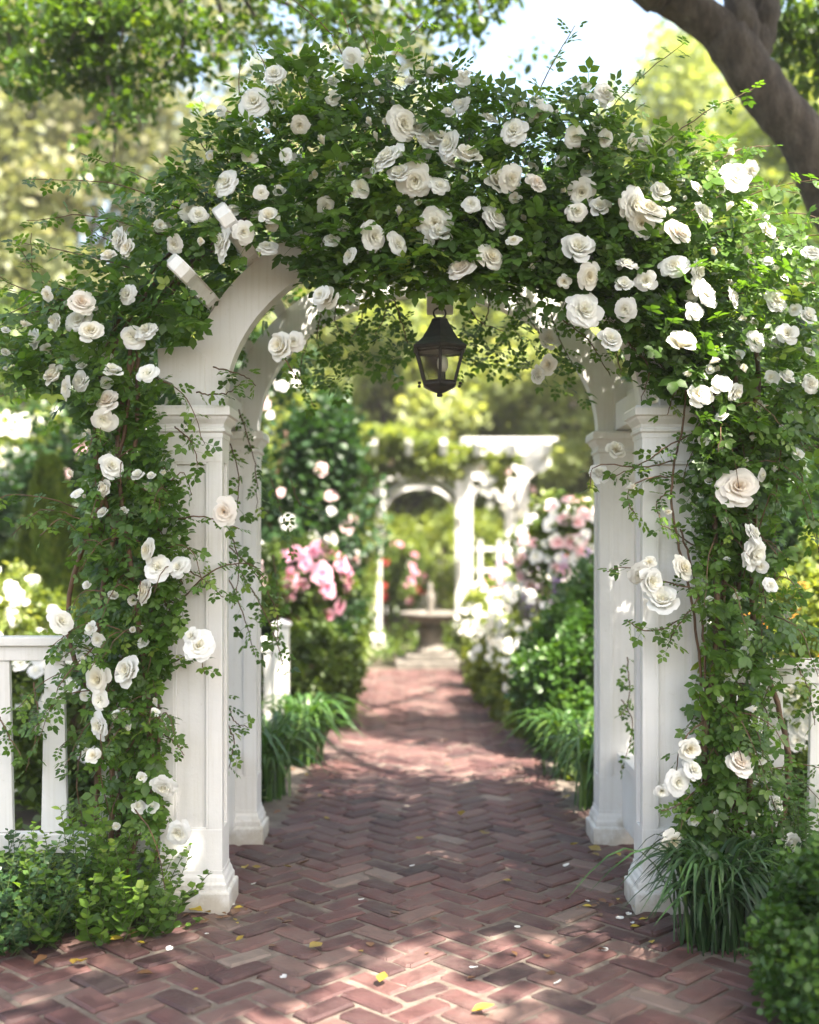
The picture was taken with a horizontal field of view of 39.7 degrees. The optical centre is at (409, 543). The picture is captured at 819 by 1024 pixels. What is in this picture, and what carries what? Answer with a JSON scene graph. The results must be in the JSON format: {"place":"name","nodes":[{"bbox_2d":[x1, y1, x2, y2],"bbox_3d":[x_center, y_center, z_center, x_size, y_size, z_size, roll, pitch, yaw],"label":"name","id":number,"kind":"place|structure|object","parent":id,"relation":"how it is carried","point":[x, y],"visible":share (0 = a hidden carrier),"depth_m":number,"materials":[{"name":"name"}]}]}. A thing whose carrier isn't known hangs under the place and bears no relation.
{"place":"outdoors","nodes":[
{"label":"outdoors","id":0,"kind":"place"},
{"bbox_2d":[0,556,761,928],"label":"ground","id":1,"kind":"structure","parent":0,"point":[26,814],"depth_m":6.56,"materials":[{"name":"soil"}]},
{"bbox_2d":[0,528,18,613],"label":"garden shrub","id":2,"kind":"object","parent":1,"relation":"on","point":[8,550],"visible":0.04,"depth_m":10.07,"materials":[{"name":"green plant"}]},
{"bbox_2d":[0,625,33,695],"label":"flowering shrub","id":3,"kind":"object","parent":1,"relation":"on","point":[1,628],"depth_m":7.18,"materials":[{"name":"green plant"}]},
{"bbox_2d":[0,558,77,634],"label":"flowering shrub","id":4,"kind":"object","parent":1,"relation":"on","point":[23,598],"visible":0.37,"depth_m":8.42,"materials":[{"name":"green plant"}]},
{"bbox_2d":[0,406,92,526],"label":"flowering shrub","id":5,"kind":"object","parent":1,"relation":"on","point":[9,433],"visible":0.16,"depth_m":11.57,"materials":[{"name":"plant"}]},
{"bbox_2d":[7,451,95,693],"bbox_3d":[-2.987,0.369,9.489,0.891,2.301,0.894,0,0,0],"label":"cypress tree","id":6,"kind":"object","parent":1,"relation":"on","point":[49,556],"visible":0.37,"depth_m":9.36,"materials":[{"name":"green plant"}]},
{"bbox_2d":[0,440,116,633],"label":"garden shrub","id":7,"kind":"object","parent":1,"relation":"on","point":[24,462],"visible":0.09,"depth_m":10.74,"materials":[{"name":"green plant"}]},
{"bbox_2d":[0,828,116,956],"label":"leafy shrub","id":8,"kind":"object","parent":1,"relation":"on","point":[62,917],"visible":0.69,"depth_m":4.19,"materials":[{"name":"green plant"}]},
{"bbox_2d":[0,0,138,393],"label":"garden tree","id":9,"kind":"object","parent":1,"relation":"on","point":[27,165],"visible":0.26,"depth_m":18.25,"materials":[{"name":"green plant"}]},
{"bbox_2d":[11,628,146,809],"bbox_3d":[-2.027,1.005,6.586,1.068,1.083,0.865,0,0,-24],"label":"flowering shrub","id":10,"kind":"object","parent":1,"relation":"on","point":[28,672],"visible":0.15,"depth_m":6.32,"materials":[{"name":"green plant"}]},
{"bbox_2d":[0,285,157,464],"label":"garden tree","id":11,"kind":"object","parent":1,"relation":"on","point":[7,303],"visible":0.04,"depth_m":13.62,"materials":[{"name":"green plant"}]},
{"bbox_2d":[0,635,159,852],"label":"picket fence","id":12,"kind":"object","parent":1,"relation":"on","point":[29,648],"visible":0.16,"depth_m":4.71,"materials":[{"name":"white paint"}]},
{"bbox_2d":[0,796,211,948],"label":"leafy shrub","id":13,"kind":"object","parent":1,"relation":"on","point":[128,895],"visible":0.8,"depth_m":4.27,"materials":[{"name":"green plant"}]},
{"bbox_2d":[73,619,158,768],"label":"garden shrub","id":14,"kind":"object","parent":1,"relation":"on","point":[80,728],"depth_m":7.33,"materials":[{"name":"green plant"}]},
{"bbox_2d":[0,0,342,372],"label":"garden tree","id":15,"kind":"object","parent":1,"relation":"on","point":[136,156],"visible":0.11,"depth_m":21.35,"materials":[{"name":"green plant"}]},
{"bbox_2d":[67,619,291,730],"bbox_3d":[-1.718,1.025,8.000,1.765,0.990,0.130,0,0,0],"label":"picket fence","id":16,"kind":"object","parent":1,"relation":"on","point":[275,682],"visible":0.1,"depth_m":7.95,"materials":[{"name":"white paint"}]},
{"bbox_2d":[53,271,317,485],"bbox_3d":[-4.109,-1.716,20.136,5.615,6.536,5.772,0,0,18],"label":"garden tree","id":17,"kind":"object","parent":1,"relation":"on","point":[281,417],"visible":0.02,"depth_m":19.36,"materials":[{"name":"green plant"}]},
{"bbox_2d":[0,306,393,699],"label":"rambling rose","id":18,"kind":"object","parent":1,"relation":"on","point":[323,464],"visible":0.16,"depth_m":10.71,"materials":[{"name":"green plant"}]},
{"bbox_2d":[137,740,272,773],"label":"strap leaf clump","id":19,"kind":"object","parent":1,"relation":"on","point":[261,749],"depth_m":6.39,"materials":[{"name":"green plant"}]},
{"bbox_2d":[0,0,465,905],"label":"climbing rose","id":20,"kind":"object","parent":1,"relation":"on","point":[360,238],"visible":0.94,"depth_m":4.41,"materials":[{"name":"green plant"}]},
{"bbox_2d":[261,539,289,619],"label":"pink rose bush","id":21,"kind":"object","parent":1,"relation":"on","point":[266,558],"visible":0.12,"depth_m":9.15,"materials":[{"name":"green plant"}]},
{"bbox_2d":[0,0,560,195],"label":"shade tree","id":22,"kind":"object","parent":1,"relation":"on","point":[92,21],"visible":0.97,"depth_m":7.74,"materials":[{"name":"green plant"}]},
{"bbox_2d":[88,0,482,439],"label":"garden tree","id":23,"kind":"object","parent":1,"relation":"on","point":[407,65],"visible":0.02,"depth_m":26.22,"materials":[{"name":"green plant"}]},
{"bbox_2d":[261,710,349,803],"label":"strap leaf clump","id":24,"kind":"object","parent":1,"relation":"on","point":[276,739],"visible":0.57,"depth_m":6.62,"materials":[{"name":"green plant"}]},
{"bbox_2d":[265,529,361,683],"bbox_3d":[-0.935,0.690,9.913,0.913,1.640,0.815,0,0,-41],"label":"pink rose bush","id":25,"kind":"object","parent":1,"relation":"on","point":[305,571],"visible":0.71,"depth_m":9.72,"materials":[{"name":"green plant"}]},
{"bbox_2d":[261,616,369,727],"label":"round bush","id":26,"kind":"object","parent":1,"relation":"on","point":[325,645],"visible":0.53,"depth_m":9.03,"materials":[{"name":"green plant"}]},
{"bbox_2d":[261,692,373,766],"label":"strap leaf clump","id":27,"kind":"object","parent":1,"relation":"on","point":[311,706],"visible":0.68,"depth_m":7.63,"materials":[{"name":"green plant"}]},
{"bbox_2d":[290,608,373,695],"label":"round bush","id":28,"kind":"object","parent":1,"relation":"on","point":[359,633],"visible":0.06,"depth_m":11.12,"materials":[{"name":"green plant"}]},
{"bbox_2d":[350,571,385,666],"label":"garden shrub","id":29,"kind":"object","parent":1,"relation":"on","point":[369,617],"visible":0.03,"depth_m":13.57,"materials":[{"name":"green plant"}]},
{"bbox_2d":[0,618,793,908],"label":"ground cover","id":30,"kind":"object","parent":1,"relation":"on","point":[392,644],"visible":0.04,"depth_m":14.36,"materials":[{"name":"green plant"}]},
{"bbox_2d":[368,538,437,640],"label":"flowering shrub","id":31,"kind":"object","parent":1,"relation":"on","point":[397,570],"visible":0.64,"depth_m":17.40,"materials":[{"name":"green plant"}]},
{"bbox_2d":[266,261,574,615],"bbox_3d":[-0.065,-2.710,24.371,7.892,8.523,8.569,0,0,-43],"label":"garden tree","id":32,"kind":"object","parent":1,"relation":"on","point":[415,502],"visible":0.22,"depth_m":21.31,"materials":[{"name":"green plant"}]},
{"bbox_2d":[385,562,486,612],"bbox_3d":[0.000,0.845,22.000,12.000,0.990,0.090,0,0,0],"label":"picket fence","id":33,"kind":"object","parent":1,"relation":"on","point":[424,599],"visible":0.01,"depth_m":21.99,"materials":[{"name":"white paint"}]},
{"bbox_2d":[344,412,534,645],"bbox_3d":[0.138,-0.171,15.963,3.232,3.345,1.846,0,0,0],"label":"climbing rose","id":34,"kind":"object","parent":1,"relation":"on","point":[390,437],"visible":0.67,"depth_m":15.66,"materials":[{"name":"green plant"}]},
{"bbox_2d":[370,502,515,619],"bbox_3d":[0.516,0.380,20.144,3.172,2.263,1.846,0,0,0],"label":"garden shrub","id":35,"kind":"object","parent":1,"relation":"on","point":[409,534],"visible":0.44,"depth_m":19.90,"materials":[{"name":"green plant"}]},
{"bbox_2d":[345,477,548,594],"bbox_3d":[-0.014,-0.991,25.938,68.654,5.777,13.598,0,0,0],"label":"hedge","id":36,"kind":"object","parent":1,"relation":"on","point":[438,560],"depth_m":31.23,"materials":[{"name":"green plant"}]},
{"bbox_2d":[348,437,557,649],"bbox_3d":[0.475,0.015,16.975,3.150,2.970,3.250,0,0,0],"label":"garden pergola","id":37,"kind":"object","parent":1,"relation":"on","point":[535,460],"visible":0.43,"depth_m":15.93,"materials":[{"name":"white paint"}]},
{"bbox_2d":[449,574,502,651],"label":"flowering shrub","id":38,"kind":"object","parent":1,"relation":"on","point":[471,599],"visible":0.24,"depth_m":14.44,"materials":[{"name":"white plant"}]},
{"bbox_2d":[466,618,514,702],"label":"flowering perennial","id":39,"kind":"object","parent":1,"relation":"on","point":[481,669],"visible":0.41,"depth_m":10.54,"materials":[{"name":"green plant"}]},
{"bbox_2d":[473,558,510,618],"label":"flowering perennial","id":40,"kind":"object","parent":1,"relation":"on","point":[493,575],"visible":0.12,"depth_m":13.88,"materials":[{"name":"white plant"}]},
{"bbox_2d":[463,576,521,640],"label":"flowering perennial","id":41,"kind":"object","parent":1,"relation":"on","point":[489,600],"visible":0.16,"depth_m":12.77,"materials":[{"name":"white plant"}]},
{"bbox_2d":[481,634,519,720],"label":"flowering perennial","id":42,"kind":"object","parent":1,"relation":"on","point":[496,678],"visible":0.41,"depth_m":9.53,"materials":[{"name":"green plant"}]},
{"bbox_2d":[503,589,553,684],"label":"flowering perennial","id":43,"kind":"object","parent":1,"relation":"on","point":[529,599],"visible":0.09,"depth_m":9.18,"materials":[{"name":"white plant"}]},
{"bbox_2d":[494,561,563,643],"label":"flowering perennial","id":44,"kind":"object","parent":1,"relation":"on","point":[514,617],"visible":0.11,"depth_m":10.79,"materials":[{"name":"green plant"}]},
{"bbox_2d":[501,548,568,619],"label":"flowering shrub","id":45,"kind":"object","parent":1,"relation":"on","point":[511,583],"visible":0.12,"depth_m":11.09,"materials":[{"name":"white plant"}]},
{"bbox_2d":[518,558,552,637],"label":"flowering perennial","id":46,"kind":"object","parent":1,"relation":"on","point":[532,579],"visible":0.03,"depth_m":9.70,"materials":[{"name":"green plant"}]},
{"bbox_2d":[509,579,579,647],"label":"flowering perennial","id":47,"kind":"object","parent":1,"relation":"on","point":[518,590],"visible":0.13,"depth_m":10.32,"materials":[{"name":"green plant"}]},
{"bbox_2d":[503,486,593,610],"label":"flowering shrub","id":48,"kind":"object","parent":1,"relation":"on","point":[569,527],"visible":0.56,"depth_m":9.59,"materials":[{"name":"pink plant"}]},
{"bbox_2d":[504,595,593,758],"bbox_3d":[1.154,0.953,8.083,0.976,1.182,1.156,0,0,0],"label":"round bush","id":49,"kind":"object","parent":1,"relation":"on","point":[548,653],"visible":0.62,"depth_m":7.79,"materials":[{"name":"green plant"}]},
{"bbox_2d":[519,718,593,809],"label":"strap leaf clump","id":50,"kind":"object","parent":1,"relation":"on","point":[582,748],"visible":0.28,"depth_m":6.37,"materials":[{"name":"green plant"}]},
{"bbox_2d":[540,549,593,705],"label":"round bush","id":51,"kind":"object","parent":1,"relation":"on","point":[582,589],"visible":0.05,"depth_m":8.27,"materials":[{"name":"green plant"}]},
{"bbox_2d":[382,175,753,554],"bbox_3d":[3.438,-2.812,21.902,8.089,8.739,7.261,0,0,0],"label":"garden tree","id":52,"kind":"object","parent":1,"relation":"on","point":[570,456],"visible":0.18,"depth_m":20.41,"materials":[{"name":"green plant"}]},
{"bbox_2d":[552,547,592,592],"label":"flowering perennial","id":53,"kind":"object","parent":1,"relation":"on","point":[563,555],"visible":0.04,"depth_m":8.81,"materials":[{"name":"pink plant"}]},
{"bbox_2d":[587,482,593,542],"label":"garden shrub","id":54,"kind":"object","parent":1,"relation":"on","point":[591,494],"visible":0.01,"depth_m":18.23,"materials":[{"name":"green plant"}]},
{"bbox_2d":[405,18,818,904],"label":"climbing rose","id":55,"kind":"object","parent":1,"relation":"on","point":[635,248],"visible":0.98,"depth_m":4.39,"materials":[{"name":"green plant"}]},
{"bbox_2d":[587,18,766,233],"bbox_3d":[6.487,-5.410,27.003,7.928,13.925,7.763,0,0,-26],"label":"garden tree","id":56,"kind":"object","parent":1,"relation":"on","point":[672,82],"visible":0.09,"depth_m":25.23,"materials":[{"name":"green plant"}]},
{"bbox_2d":[632,0,818,232],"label":"shade tree","id":57,"kind":"object","parent":1,"relation":"on","point":[736,40],"visible":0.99,"depth_m":6.92,"materials":[{"name":"brown plant"}]},
{"bbox_2d":[674,0,818,316],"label":"garden tree","id":58,"kind":"object","parent":1,"relation":"on","point":[773,166],"visible":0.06,"depth_m":18.49,"materials":[{"name":"green plant"}]},
{"bbox_2d":[680,187,818,529],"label":"garden tree","id":59,"kind":"object","parent":1,"relation":"on","point":[785,217],"visible":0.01,"depth_m":14.15,"materials":[{"name":"green plant"}]},
{"bbox_2d":[707,381,812,618],"bbox_3d":[4.011,-0.215,12.054,3.597,3.604,2.102,0,0,0],"label":"garden shrub","id":60,"kind":"object","parent":1,"relation":"on","point":[764,507],"depth_m":11.48,"materials":[{"name":"green plant"}]},
{"bbox_2d":[708,658,818,846],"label":"picket fence","id":61,"kind":"object","parent":1,"relation":"on","point":[813,745],"visible":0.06,"depth_m":4.71,"materials":[{"name":"white paint"}]},
{"bbox_2d":[737,684,808,825],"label":"flowering shrub","id":62,"kind":"object","parent":1,"relation":"on","point":[793,702],"visible":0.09,"depth_m":5.61,"materials":[{"name":"green plant"}]},
{"bbox_2d":[729,556,818,698],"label":"flowering shrub","id":63,"kind":"object","parent":1,"relation":"on","point":[804,571],"visible":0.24,"depth_m":6.42,"materials":[{"name":"green plant"}]},
{"bbox_2d":[729,456,818,753],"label":"garden shrub","id":64,"kind":"object","parent":1,"relation":"on","point":[789,532],"visible":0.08,"depth_m":7.29,"materials":[{"name":"green plant"}]},
{"bbox_2d":[730,769,818,926],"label":"leafy shrub","id":65,"kind":"object","parent":1,"relation":"on","point":[803,828],"visible":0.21,"depth_m":4.36,"materials":[{"name":"green plant"}]},
{"bbox_2d":[737,831,818,1023],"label":"boxwood shrub","id":66,"kind":"object","parent":1,"relation":"on","point":[783,957],"visible":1,"depth_m":3.48,"materials":[{"name":"green plant"}]},
{"bbox_2d":[741,243,818,524],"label":"garden tree","id":67,"kind":"object","parent":1,"relation":"on","point":[814,349],"visible":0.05,"depth_m":10.48,"materials":[{"name":"green plant"}]},
{"bbox_2d":[767,524,818,647],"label":"garden shrub","id":68,"kind":"object","parent":1,"relation":"on","point":[806,543],"visible":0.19,"depth_m":6.84,"materials":[{"name":"green plant"}]},
{"bbox_2d":[0,668,805,1023],"bbox_3d":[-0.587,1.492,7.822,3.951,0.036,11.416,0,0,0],"label":"brick path","id":69,"kind":"structure","parent":0,"point":[400,703],"depth_m":4.49,"materials":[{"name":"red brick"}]},
{"bbox_2d":[34,957,42,963],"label":"fallen leaf","id":70,"kind":"object","parent":69,"relation":"on","point":[37,960],"visible":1,"depth_m":3.99,"materials":[{"name":"brown plant"}]},
{"bbox_2d":[109,935,123,939],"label":"fallen leaf","id":71,"kind":"object","parent":69,"relation":"on","point":[115,937],"visible":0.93,"depth_m":4.22,"materials":[{"name":"yellow plant"}]},
{"bbox_2d":[137,970,152,973],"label":"fallen leaf","id":72,"kind":"object","parent":69,"relation":"on","point":[145,972],"visible":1,"depth_m":3.89,"materials":[{"name":"brown plant"}]},
{"bbox_2d":[189,906,202,910],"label":"fallen leaf","id":73,"kind":"object","parent":69,"relation":"on","point":[198,908],"visible":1,"depth_m":4.56,"materials":[{"name":"yellow plant"}]},
{"bbox_2d":[199,918,208,922],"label":"fallen leaf","id":74,"kind":"object","parent":69,"relation":"on","point":[205,920],"visible":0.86,"depth_m":4.43,"materials":[{"name":"brown plant"}]},
{"bbox_2d":[231,908,240,913],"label":"fallen leaf","id":75,"kind":"object","parent":69,"relation":"on","point":[233,911],"visible":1,"depth_m":4.53,"materials":[{"name":"brown plant"}]},
{"bbox_2d":[309,941,321,946],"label":"fallen leaf","id":76,"kind":"object","parent":69,"relation":"on","point":[314,944],"visible":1,"depth_m":4.16,"materials":[{"name":"yellow plant"}]},
{"bbox_2d":[376,972,387,981],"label":"fallen leaf","id":77,"kind":"object","parent":69,"relation":"on","point":[381,976],"visible":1,"depth_m":3.84,"materials":[{"name":"yellow plant"}]},
{"bbox_2d":[396,582,463,669],"bbox_3d":[0.256,0.995,13.900,0.840,1.050,0.840,0,0,0],"label":"fountain","id":78,"kind":"object","parent":69,"relation":"on","point":[430,651],"visible":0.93,"depth_m":13.71,"materials":[{"name":"stone"}]},
{"bbox_2d":[149,195,716,914],"bbox_3d":[0.098,-0.003,5.083,2.297,3.006,1.557,0,0,0],"label":"garden arbor","id":79,"kind":"object","parent":69,"relation":"on","point":[215,803],"visible":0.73,"depth_m":4.66,"materials":[{"name":"white paint"}]},
{"bbox_2d":[413,291,465,396],"bbox_3d":[0.130,-0.905,4.900,0.225,0.545,0.260,0,0,0],"label":"hanging lantern","id":80,"kind":"object","parent":79,"relation":"hanging from","point":[438,343],"visible":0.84,"depth_m":4.85,"materials":[{"name":"metal"}]},
{"bbox_2d":[454,600,511,688],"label":"flowering perennial","id":81,"kind":"object","parent":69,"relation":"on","point":[469,643],"visible":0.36,"depth_m":11.67,"materials":[{"name":"white plant"}]},
{"bbox_2d":[472,1003,494,1010],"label":"fallen leaf","id":82,"kind":"object","parent":69,"relation":"on","point":[480,1006],"visible":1,"depth_m":3.59,"materials":[{"name":"yellow plant"}]},
{"bbox_2d":[501,657,530,738],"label":"flowering perennial","id":83,"kind":"object","parent":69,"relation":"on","point":[513,724],"visible":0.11,"depth_m":8.70,"materials":[{"name":"green plant"}]},
{"bbox_2d":[492,707,593,781],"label":"strap leaf clump","id":84,"kind":"object","parent":69,"relation":"on","point":[568,712],"visible":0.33,"depth_m":7.21,"materials":[{"name":"green plant"}]},
{"bbox_2d":[546,970,554,974],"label":"fallen leaf","id":85,"kind":"object","parent":69,"relation":"on","point":[551,972],"visible":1,"depth_m":3.87,"materials":[{"name":"brown plant"}]},
{"bbox_2d":[588,845,600,849],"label":"fallen leaf","id":86,"kind":"object","parent":69,"relation":"on","point":[594,847],"visible":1,"depth_m":5.46,"materials":[{"name":"plant"}]},
{"bbox_2d":[570,826,804,961],"bbox_3d":[1.137,1.302,4.196,0.851,0.400,0.958,0,0,32],"label":"strap leaf clump","id":87,"kind":"object","parent":69,"relation":"on","point":[715,922],"visible":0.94,"depth_m":4.13,"materials":[{"name":"green plant"}]},
{"bbox_2d":[662,841,803,934],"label":"strap leaf clump","id":88,"kind":"object","parent":69,"relation":"on","point":[798,844],"visible":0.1,"depth_m":4.14,"materials":[{"name":"green plant"}]},
{"bbox_2d":[27,0,816,262],"label":"sky","id":89,"kind":"structure","parent":0,"point":[612,34],"materials":[{"name":"white"}]}
]}

